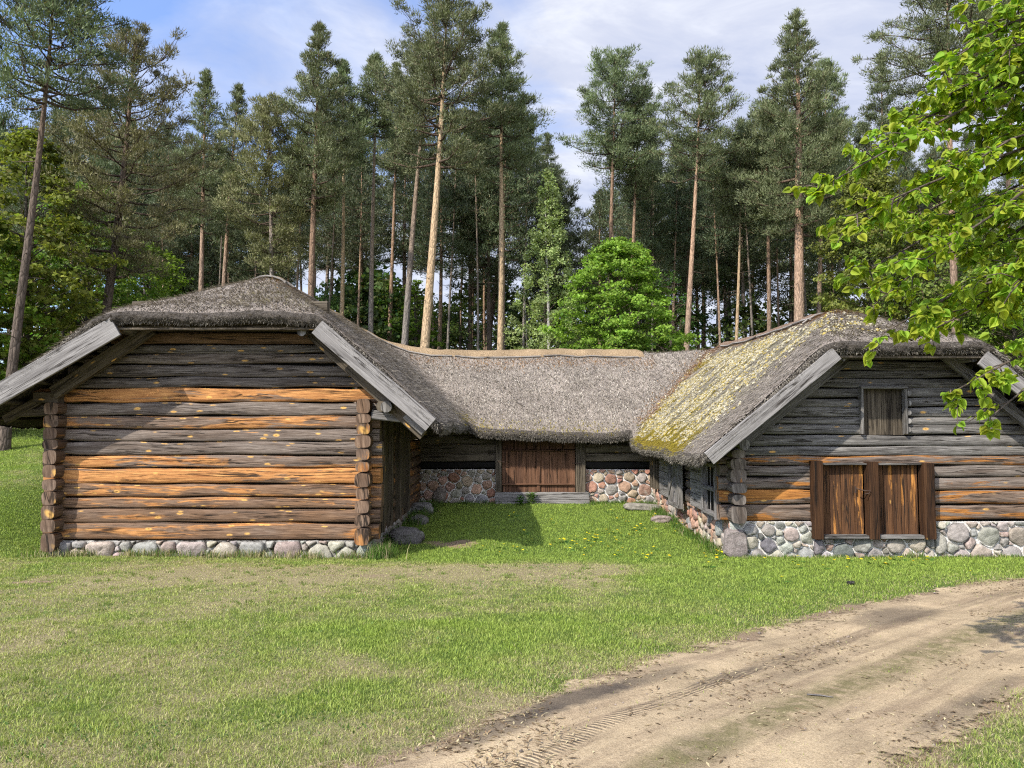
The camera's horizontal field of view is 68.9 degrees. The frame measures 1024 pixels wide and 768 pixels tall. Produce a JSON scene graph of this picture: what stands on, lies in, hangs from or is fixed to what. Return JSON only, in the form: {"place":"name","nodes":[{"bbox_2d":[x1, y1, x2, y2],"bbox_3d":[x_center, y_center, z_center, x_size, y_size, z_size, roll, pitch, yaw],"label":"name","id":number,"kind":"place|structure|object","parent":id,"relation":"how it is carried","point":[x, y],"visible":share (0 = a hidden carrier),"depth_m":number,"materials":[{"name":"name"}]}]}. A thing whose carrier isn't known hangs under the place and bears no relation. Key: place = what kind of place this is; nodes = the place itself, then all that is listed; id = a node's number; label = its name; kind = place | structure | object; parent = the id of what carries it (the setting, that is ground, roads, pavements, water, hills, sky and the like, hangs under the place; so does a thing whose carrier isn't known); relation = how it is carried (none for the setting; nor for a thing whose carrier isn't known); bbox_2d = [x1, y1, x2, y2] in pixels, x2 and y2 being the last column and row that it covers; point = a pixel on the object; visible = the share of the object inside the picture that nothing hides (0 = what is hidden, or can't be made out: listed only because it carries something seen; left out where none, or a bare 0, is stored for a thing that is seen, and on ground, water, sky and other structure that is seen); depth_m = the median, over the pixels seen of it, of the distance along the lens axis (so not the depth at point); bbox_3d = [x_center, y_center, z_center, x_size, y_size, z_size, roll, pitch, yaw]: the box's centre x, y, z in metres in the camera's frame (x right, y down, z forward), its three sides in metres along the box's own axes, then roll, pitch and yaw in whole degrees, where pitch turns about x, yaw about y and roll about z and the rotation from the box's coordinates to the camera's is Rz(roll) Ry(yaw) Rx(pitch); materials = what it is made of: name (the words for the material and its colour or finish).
{"place":"outdoors","nodes":[
{"label":"outdoors","id":0,"kind":"place"},
{"bbox_2d":[0,427,1023,767],"bbox_3d":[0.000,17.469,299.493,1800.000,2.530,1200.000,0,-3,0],"label":"ground","id":1,"kind":"structure","parent":0,"point":[196,576],"depth_m":7.42,"materials":[{"name":"green plant"}]},
{"bbox_2d":[0,104,42,360],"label":"pine tree","id":2,"kind":"object","parent":1,"relation":"on","point":[4,121],"visible":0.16,"depth_m":61.20,"materials":[{"name":"green plant"}]},
{"bbox_2d":[2,148,56,334],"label":"pine tree","id":3,"kind":"object","parent":1,"relation":"on","point":[16,226],"visible":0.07,"depth_m":47.85,"materials":[{"name":"green plant"}]},
{"bbox_2d":[0,216,61,380],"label":"maple tree","id":4,"kind":"object","parent":1,"relation":"on","point":[9,273],"visible":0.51,"depth_m":23.36,"materials":[{"name":"green plant"}]},
{"bbox_2d":[0,93,91,305],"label":"pine tree","id":5,"kind":"object","parent":1,"relation":"on","point":[55,111],"visible":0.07,"depth_m":56.31,"materials":[{"name":"green plant"}]},
{"bbox_2d":[0,126,128,374],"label":"maple tree","id":6,"kind":"object","parent":1,"relation":"on","point":[21,142],"visible":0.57,"depth_m":24.90,"materials":[{"name":"green plant"}]},
{"bbox_2d":[0,0,144,450],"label":"pine tree","id":7,"kind":"object","parent":1,"relation":"on","point":[83,20],"visible":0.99,"depth_m":21.46,"materials":[{"name":"green plant"}]},
{"bbox_2d":[1,180,168,348],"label":"maple tree","id":8,"kind":"object","parent":1,"relation":"on","point":[125,301],"visible":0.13,"depth_m":30.08,"materials":[{"name":"green plant"}]},
{"bbox_2d":[78,120,174,300],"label":"pine tree","id":9,"kind":"object","parent":1,"relation":"on","point":[115,168],"visible":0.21,"depth_m":46.64,"materials":[{"name":"green plant"}]},
{"bbox_2d":[31,19,226,314],"bbox_3d":[-13.861,-5.864,27.125,6.327,15.461,6.876,0,-3,0],"label":"pine tree","id":10,"kind":"object","parent":1,"relation":"on","point":[98,206],"visible":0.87,"depth_m":27.08,"materials":[{"name":"green plant"}]},
{"bbox_2d":[93,241,193,304],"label":"maple tree","id":11,"kind":"object","parent":1,"relation":"on","point":[156,280],"visible":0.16,"depth_m":34.22,"materials":[{"name":"green plant"}]},
{"bbox_2d":[138,168,181,286],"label":"young pine tree","id":12,"kind":"object","parent":1,"relation":"on","point":[153,201],"visible":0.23,"depth_m":44.44,"materials":[{"name":"green plant"}]},
{"bbox_2d":[138,119,199,287],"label":"pine tree","id":13,"kind":"object","parent":1,"relation":"on","point":[172,149],"visible":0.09,"depth_m":54.66,"materials":[{"name":"green plant"}]},
{"bbox_2d":[152,143,234,292],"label":"pine tree","id":14,"kind":"object","parent":1,"relation":"on","point":[188,242],"visible":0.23,"depth_m":51.00,"materials":[{"name":"green plant"}]},
{"bbox_2d":[167,67,245,290],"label":"pine tree","id":15,"kind":"object","parent":1,"relation":"on","point":[203,96],"visible":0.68,"depth_m":38.29,"materials":[{"name":"green plant"}]},
{"bbox_2d":[185,159,263,290],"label":"pine tree","id":16,"kind":"object","parent":1,"relation":"on","point":[207,263],"visible":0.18,"depth_m":50.21,"materials":[{"name":"green plant"}]},
{"bbox_2d":[198,82,274,285],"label":"pine tree","id":17,"kind":"object","parent":1,"relation":"on","point":[237,94],"visible":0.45,"depth_m":42.53,"materials":[{"name":"green plant"}]},
{"bbox_2d":[216,183,290,281],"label":"pine tree","id":18,"kind":"object","parent":1,"relation":"on","point":[243,242],"visible":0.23,"depth_m":48.49,"materials":[{"name":"green plant"}]},
{"bbox_2d":[204,90,331,275],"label":"pine tree","id":19,"kind":"object","parent":1,"relation":"on","point":[274,262],"visible":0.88,"depth_m":36.82,"materials":[{"name":"green plant"}]},
{"bbox_2d":[261,189,322,281],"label":"pine tree","id":20,"kind":"object","parent":1,"relation":"on","point":[287,274],"visible":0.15,"depth_m":46.89,"materials":[{"name":"green plant"}]},
{"bbox_2d":[257,20,369,297],"bbox_3d":[-9.801,-7.074,36.272,5.530,21.926,5.771,0,-3,0],"label":"pine tree","id":21,"kind":"object","parent":1,"relation":"on","point":[318,87],"visible":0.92,"depth_m":36.16,"materials":[{"name":"green plant"}]},
{"bbox_2d":[280,146,375,300],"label":"pine tree","id":22,"kind":"object","parent":1,"relation":"on","point":[327,273],"visible":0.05,"depth_m":61.07,"materials":[{"name":"green plant"}]},
{"bbox_2d":[316,146,353,304],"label":"young pine tree","id":23,"kind":"object","parent":1,"relation":"on","point":[333,220],"visible":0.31,"depth_m":43.51,"materials":[{"name":"green plant"}]},
{"bbox_2d":[305,142,365,301],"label":"pine tree","id":24,"kind":"object","parent":1,"relation":"on","point":[320,242],"visible":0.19,"depth_m":53.97,"materials":[{"name":"green plant"}]},
{"bbox_2d":[311,57,382,315],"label":"pine tree","id":25,"kind":"object","parent":1,"relation":"on","point":[343,70],"visible":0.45,"depth_m":40.27,"materials":[{"name":"green plant"}]},
{"bbox_2d":[332,136,384,402],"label":"young pine tree","id":26,"kind":"object","parent":1,"relation":"on","point":[356,234],"visible":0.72,"depth_m":44.19,"materials":[{"name":"green plant"}]},
{"bbox_2d":[334,159,391,322],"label":"pine tree","id":27,"kind":"object","parent":1,"relation":"on","point":[350,252],"visible":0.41,"depth_m":52.39,"materials":[{"name":"green plant"}]},
{"bbox_2d":[319,267,421,402],"bbox_3d":[-9.012,-1.344,49.164,9.747,12.335,10.453,-1,-3,16],"label":"leafy bush","id":28,"kind":"object","parent":1,"relation":"on","point":[380,285],"visible":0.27,"depth_m":47.47,"materials":[{"name":"green plant"}]},
{"bbox_2d":[344,51,401,332],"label":"pine tree","id":29,"kind":"object","parent":1,"relation":"on","point":[369,86],"visible":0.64,"depth_m":41.59,"materials":[{"name":"green plant"}]},
{"bbox_2d":[314,260,435,340],"bbox_3d":[-12.575,-3.203,65.764,13.362,15.769,12.460,1,-3,-15],"label":"leafy bush","id":30,"kind":"object","parent":1,"relation":"on","point":[349,278],"visible":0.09,"depth_m":64.50,"materials":[{"name":"green plant"}]},
{"bbox_2d":[336,285,436,402],"bbox_3d":[-9.559,-1.122,50.091,9.278,11.741,9.949,-1,-3,22],"label":"leafy bush","id":31,"kind":"object","parent":1,"relation":"on","point":[374,307],"visible":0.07,"depth_m":49.42,"materials":[{"name":"green plant"}]},
{"bbox_2d":[369,127,413,224],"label":"young pine tree","id":32,"kind":"object","parent":1,"relation":"on","point":[401,184],"visible":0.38,"depth_m":48.81,"materials":[{"name":"green plant"}]},
{"bbox_2d":[369,61,425,341],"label":"pine tree","id":33,"kind":"object","parent":1,"relation":"on","point":[386,146],"visible":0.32,"depth_m":47.48,"materials":[{"name":"green plant"}]},
{"bbox_2d":[364,127,446,295],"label":"pine tree","id":34,"kind":"object","parent":1,"relation":"on","point":[403,245],"visible":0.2,"depth_m":54.55,"materials":[{"name":"green plant"}]},
{"bbox_2d":[389,526,424,544],"bbox_3d":[-2.173,3.159,15.419,0.728,0.423,0.540,0,-3,-21],"label":"boulder","id":35,"kind":"object","parent":1,"relation":"on","point":[403,534],"visible":0.8,"depth_m":15.22,"materials":[{"name":"stone"}]},
{"bbox_2d":[384,279,443,348],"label":"leafy bush","id":36,"kind":"object","parent":1,"relation":"on","point":[415,331],"visible":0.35,"depth_m":44.21,"materials":[{"name":"green plant"}]},
{"bbox_2d":[375,28,467,344],"bbox_3d":[-4.540,-6.894,37.771,4.806,22.369,4.582,-3,-4,41],"label":"pine tree","id":37,"kind":"object","parent":1,"relation":"on","point":[406,314],"visible":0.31,"depth_m":37.59,"materials":[{"name":"green plant"}]},
{"bbox_2d":[407,160,459,348],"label":"young pine tree","id":38,"kind":"object","parent":1,"relation":"on","point":[430,180],"visible":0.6,"depth_m":45.85,"materials":[{"name":"green plant"}]},
{"bbox_2d":[398,118,478,349],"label":"pine tree","id":39,"kind":"object","parent":1,"relation":"on","point":[441,268],"visible":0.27,"depth_m":48.47,"materials":[{"name":"green plant"}]},
{"bbox_2d":[362,0,518,439],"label":"pine tree","id":40,"kind":"object","parent":1,"relation":"on","point":[441,12],"visible":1,"depth_m":34.34,"materials":[{"name":"green plant"}]},
{"bbox_2d":[432,110,473,348],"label":"young pine tree","id":41,"kind":"object","parent":1,"relation":"on","point":[452,257],"visible":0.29,"depth_m":47.46,"materials":[{"name":"green plant"}]},
{"bbox_2d":[435,292,486,349],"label":"leafy bush","id":42,"kind":"object","parent":1,"relation":"on","point":[454,325],"visible":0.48,"depth_m":50.07,"materials":[{"name":"green plant"}]},
{"bbox_2d":[426,107,507,349],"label":"pine tree","id":43,"kind":"object","parent":1,"relation":"on","point":[469,346],"visible":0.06,"depth_m":50.30,"materials":[{"name":"green plant"}]},
{"bbox_2d":[453,115,498,349],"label":"young pine tree","id":44,"kind":"object","parent":1,"relation":"on","point":[475,194],"visible":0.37,"depth_m":46.08,"materials":[{"name":"green plant"}]},
{"bbox_2d":[435,191,523,348],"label":"pine tree","id":45,"kind":"object","parent":1,"relation":"on","point":[456,285],"visible":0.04,"depth_m":64.47,"materials":[{"name":"green plant"}]},
{"bbox_2d":[433,276,529,349],"bbox_3d":[-2.797,-2.097,65.952,13.282,15.673,12.385,-2,-4,35],"label":"leafy bush","id":46,"kind":"object","parent":1,"relation":"on","point":[507,299],"visible":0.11,"depth_m":63.90,"materials":[{"name":"green plant"}]},
{"bbox_2d":[442,107,539,349],"bbox_3d":[-1.806,-6.903,49.184,6.768,23.580,8.422,-2,-4,29],"label":"pine tree","id":47,"kind":"object","parent":1,"relation":"on","point":[486,262],"visible":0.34,"depth_m":48.63,"materials":[{"name":"green plant"}]},
{"bbox_2d":[460,100,545,349],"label":"pine tree","id":48,"kind":"object","parent":1,"relation":"on","point":[507,185],"visible":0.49,"depth_m":46.20,"materials":[{"name":"green plant"}]},
{"bbox_2d":[454,20,554,349],"bbox_3d":[-0.672,-7.189,37.993,5.262,22.919,5.278,3,-4,-44],"label":"pine tree","id":49,"kind":"object","parent":1,"relation":"on","point":[509,82],"visible":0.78,"depth_m":37.54,"materials":[{"name":"green plant"}]},
{"bbox_2d":[0,275,1023,557],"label":"thatched barn","id":50,"kind":"structure","parent":1,"relation":"on","point":[236,415],"depth_m":13.97,"materials":[{"name":"wood"}]},
{"bbox_2d":[402,424,405,509],"bbox_3d":[-2.600,1.888,17.524,0.048,2.170,1.237,0,-3,0],"label":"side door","id":51,"kind":"structure","parent":50,"relation":"in","point":[403,426],"depth_m":17.76,"materials":[{"name":"brown wood"}]},
{"bbox_2d":[668,462,682,508],"bbox_3d":[3.851,2.249,17.744,0.186,1.328,1.133,0,-3,0],"label":"side door","id":52,"kind":"structure","parent":50,"relation":"in","point":[675,471],"depth_m":17.69,"materials":[{"name":"grey wood"}]},
{"bbox_2d":[700,462,720,519],"bbox_3d":[3.905,2.039,14.688,0.147,1.120,1.070,0,-3,0],"label":"barred window","id":53,"kind":"structure","parent":50,"relation":"in","point":[709,504],"depth_m":14.79,"materials":[{"name":"grey wood"}]},
{"bbox_2d":[823,465,870,533],"bbox_3d":[6.147,2.121,13.806,0.851,1.341,0.302,0,-3,0],"label":"door","id":54,"kind":"structure","parent":50,"relation":"in","point":[843,490],"depth_m":13.91,"materials":[{"name":"brown wood"}]},
{"bbox_2d":[879,462,918,533],"bbox_3d":[7.161,2.126,13.934,0.799,1.337,0.051,0,-3,0],"label":"door","id":55,"kind":"structure","parent":50,"relation":"in","point":[898,497],"depth_m":13.91,"materials":[{"name":"brown wood"}]},
{"bbox_2d":[503,286,546,349],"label":"birch tree","id":56,"kind":"object","parent":1,"relation":"on","point":[518,322],"visible":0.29,"depth_m":40.06,"materials":[{"name":"green plant"}]},
{"bbox_2d":[506,126,548,347],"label":"young pine tree","id":57,"kind":"object","parent":1,"relation":"on","point":[531,191],"visible":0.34,"depth_m":47.83,"materials":[{"name":"green plant"}]},
{"bbox_2d":[506,152,575,348],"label":"pine tree","id":58,"kind":"object","parent":1,"relation":"on","point":[545,157],"visible":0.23,"depth_m":50.59,"materials":[{"name":"green plant"}]},
{"bbox_2d":[506,131,584,321],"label":"pine tree","id":59,"kind":"object","parent":1,"relation":"on","point":[547,147],"visible":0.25,"depth_m":52.30,"materials":[{"name":"green plant"}]},
{"bbox_2d":[493,290,601,349],"bbox_3d":[3.021,-0.916,53.098,10.022,11.826,9.345,-2,-4,28],"label":"leafy bush","id":60,"kind":"object","parent":1,"relation":"on","point":[519,318],"visible":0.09,"depth_m":52.61,"materials":[{"name":"green plant"}]},
{"bbox_2d":[513,168,584,349],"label":"birch tree","id":61,"kind":"object","parent":1,"relation":"on","point":[552,256],"visible":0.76,"depth_m":36.14,"materials":[{"name":"green plant"}]},
{"bbox_2d":[511,177,598,345],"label":"pine tree","id":62,"kind":"object","parent":1,"relation":"on","point":[573,194],"visible":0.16,"depth_m":54.15,"materials":[{"name":"green plant"}]},
{"bbox_2d":[507,285,658,348],"bbox_3d":[3.676,-0.982,53.311,12.773,12.105,10.365,1,-3,-12],"label":"leafy bush","id":63,"kind":"object","parent":1,"relation":"on","point":[585,323],"visible":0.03,"depth_m":51.62,"materials":[{"name":"green plant"}]},
{"bbox_2d":[559,187,627,343],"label":"pine tree","id":64,"kind":"object","parent":1,"relation":"on","point":[599,210],"visible":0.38,"depth_m":50.46,"materials":[{"name":"green plant"}]},
{"bbox_2d":[549,43,663,345],"bbox_3d":[5.596,-7.481,42.194,7.108,23.953,5.628,0,-3,0],"label":"pine tree","id":65,"kind":"object","parent":1,"relation":"on","point":[612,82],"visible":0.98,"depth_m":41.97,"materials":[{"name":"green plant"}]},
{"bbox_2d":[591,137,632,328],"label":"young pine tree","id":66,"kind":"object","parent":1,"relation":"on","point":[606,192],"visible":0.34,"depth_m":48.56,"materials":[{"name":"green plant"}]},
{"bbox_2d":[537,236,701,352],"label":"maple tree","id":67,"kind":"object","parent":1,"relation":"on","point":[613,251],"visible":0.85,"depth_m":32.24,"materials":[{"name":"green plant"}]},
{"bbox_2d":[608,170,656,331],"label":"young pine tree","id":68,"kind":"object","parent":1,"relation":"on","point":[640,223],"visible":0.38,"depth_m":46.16,"materials":[{"name":"green plant"}]},
{"bbox_2d":[603,77,669,342],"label":"pine tree","id":69,"kind":"object","parent":1,"relation":"on","point":[633,178],"visible":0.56,"depth_m":43.60,"materials":[{"name":"green plant"}]},
{"bbox_2d":[615,148,684,351],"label":"pine tree","id":70,"kind":"object","parent":1,"relation":"on","point":[660,260],"visible":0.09,"depth_m":52.37,"materials":[{"name":"green plant"}]},
{"bbox_2d":[622,147,690,348],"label":"pine tree","id":71,"kind":"object","parent":1,"relation":"on","point":[656,216],"visible":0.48,"depth_m":47.23,"materials":[{"name":"green plant"}]},
{"bbox_2d":[635,270,702,350],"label":"leafy bush","id":72,"kind":"object","parent":1,"relation":"on","point":[677,309],"visible":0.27,"depth_m":44.21,"materials":[{"name":"green plant"}]},
{"bbox_2d":[651,137,705,339],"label":"young pine tree","id":73,"kind":"object","parent":1,"relation":"on","point":[673,217],"visible":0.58,"depth_m":47.33,"materials":[{"name":"green plant"}]},
{"bbox_2d":[642,303,722,351],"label":"leafy bush","id":74,"kind":"object","parent":1,"relation":"on","point":[697,325],"visible":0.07,"depth_m":51.08,"materials":[{"name":"green plant"}]},
{"bbox_2d":[655,192,713,331],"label":"pine tree","id":75,"kind":"object","parent":1,"relation":"on","point":[681,291],"visible":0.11,"depth_m":56.56,"materials":[{"name":"green plant"}]},
{"bbox_2d":[656,145,723,302],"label":"pine tree","id":76,"kind":"object","parent":1,"relation":"on","point":[686,250],"visible":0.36,"depth_m":48.01,"materials":[{"name":"green plant"}]},
{"bbox_2d":[666,180,727,349],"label":"pine tree","id":77,"kind":"object","parent":1,"relation":"on","point":[697,288],"visible":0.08,"depth_m":58.16,"materials":[{"name":"green plant"}]},
{"bbox_2d":[645,44,757,350],"bbox_3d":[9.751,-6.609,38.635,5.616,21.911,5.567,0,-3,0],"label":"pine tree","id":78,"kind":"object","parent":1,"relation":"on","point":[699,60],"visible":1,"depth_m":38.37,"materials":[{"name":"green plant"}]},
{"bbox_2d":[686,151,738,345],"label":"young pine tree","id":79,"kind":"object","parent":1,"relation":"on","point":[711,235],"visible":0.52,"depth_m":45.25,"materials":[{"name":"green plant"}]},
{"bbox_2d":[681,162,763,339],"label":"pine tree","id":80,"kind":"object","parent":1,"relation":"on","point":[707,282],"visible":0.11,"depth_m":54.13,"materials":[{"name":"green plant"}]},
{"bbox_2d":[694,261,766,340],"bbox_3d":[15.966,-1.913,52.422,6.465,13.417,6.558,-3,-4,40],"label":"leafy bush","id":81,"kind":"object","parent":1,"relation":"on","point":[723,282],"visible":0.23,"depth_m":52.34,"materials":[{"name":"green plant"}]},
{"bbox_2d":[702,122,775,339],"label":"pine tree","id":82,"kind":"object","parent":1,"relation":"on","point":[724,206],"visible":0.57,"depth_m":40.25,"materials":[{"name":"green plant"}]},
{"bbox_2d":[696,159,787,337],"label":"pine tree","id":83,"kind":"object","parent":1,"relation":"on","point":[723,259],"visible":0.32,"depth_m":49.20,"materials":[{"name":"green plant"}]},
{"bbox_2d":[697,296,789,424],"bbox_3d":[15.263,-0.465,48.936,8.912,10.517,8.310,-1,-3,24],"label":"leafy bush","id":84,"kind":"object","parent":1,"relation":"on","point":[761,325],"visible":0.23,"depth_m":48.32,"materials":[{"name":"green plant"}]},
{"bbox_2d":[726,90,811,329],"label":"pine tree","id":85,"kind":"object","parent":1,"relation":"on","point":[768,223],"visible":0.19,"depth_m":40.36,"materials":[{"name":"green plant"}]},
{"bbox_2d":[751,170,807,326],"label":"young pine tree","id":86,"kind":"object","parent":1,"relation":"on","point":[777,245],"visible":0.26,"depth_m":44.64,"materials":[{"name":"green plant"}]},
{"bbox_2d":[750,157,830,322],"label":"pine tree","id":87,"kind":"object","parent":1,"relation":"on","point":[782,271],"visible":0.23,"depth_m":51.03,"materials":[{"name":"green plant"}]},
{"bbox_2d":[725,6,862,320],"bbox_3d":[13.815,-7.231,36.414,6.225,22.884,6.286,0,-3,0],"label":"pine tree","id":88,"kind":"object","parent":1,"relation":"on","point":[792,124],"visible":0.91,"depth_m":36.26,"materials":[{"name":"green plant"}]},
{"bbox_2d":[781,166,850,311],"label":"pine tree","id":89,"kind":"object","parent":1,"relation":"on","point":[807,270],"visible":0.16,"depth_m":46.53,"materials":[{"name":"green plant"}]},
{"bbox_2d":[789,56,864,313],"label":"pine tree","id":90,"kind":"object","parent":1,"relation":"on","point":[833,100],"visible":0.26,"depth_m":41.28,"materials":[{"name":"green plant"}]},
{"bbox_2d":[805,161,925,322],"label":"broadleaf tree","id":91,"kind":"object","parent":1,"relation":"on","point":[875,182],"visible":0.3,"depth_m":34.06,"materials":[{"name":"green plant"}]},
{"bbox_2d":[850,50,921,316],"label":"pine tree","id":92,"kind":"object","parent":1,"relation":"on","point":[881,104],"visible":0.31,"depth_m":42.42,"materials":[{"name":"green plant"}]},
{"bbox_2d":[782,0,1023,440],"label":"linden tree","id":93,"kind":"object","parent":1,"relation":"on","point":[997,290],"visible":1,"depth_m":4.98,"materials":[{"name":"green plant"}]},
{"bbox_2d":[840,180,1023,348],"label":"broadleaf tree","id":94,"kind":"object","parent":1,"relation":"on","point":[931,293],"visible":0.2,"depth_m":31.82,"materials":[{"name":"green plant"}]},
{"bbox_2d":[850,0,1018,333],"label":"pine tree","id":95,"kind":"object","parent":1,"relation":"on","point":[946,40],"visible":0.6,"depth_m":29.86,"materials":[{"name":"green plant"}]},
{"bbox_2d":[926,0,1023,354],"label":"pine tree","id":96,"kind":"object","parent":1,"relation":"on","point":[1008,181],"visible":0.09,"depth_m":34.87,"materials":[{"name":"green plant"}]},
{"bbox_2d":[950,229,1023,369],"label":"broadleaf tree","id":97,"kind":"object","parent":1,"relation":"on","point":[1014,333],"visible":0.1,"depth_m":30.08,"materials":[{"name":"green plant"}]},
{"bbox_2d":[0,0,1023,363],"label":"sky","id":98,"kind":"structure","parent":0,"point":[258,44],"materials":[{"name":"blue"}]},
{"bbox_2d":[305,578,1023,767],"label":"dirt track","id":99,"kind":"structure","parent":0,"point":[831,743],"depth_m":5.19,"materials":[{"name":"beige soil"}]},
{"bbox_2d":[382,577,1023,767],"bbox_3d":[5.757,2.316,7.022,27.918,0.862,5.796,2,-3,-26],"label":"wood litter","id":100,"kind":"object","parent":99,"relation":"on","point":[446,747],"visible":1,"depth_m":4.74,"materials":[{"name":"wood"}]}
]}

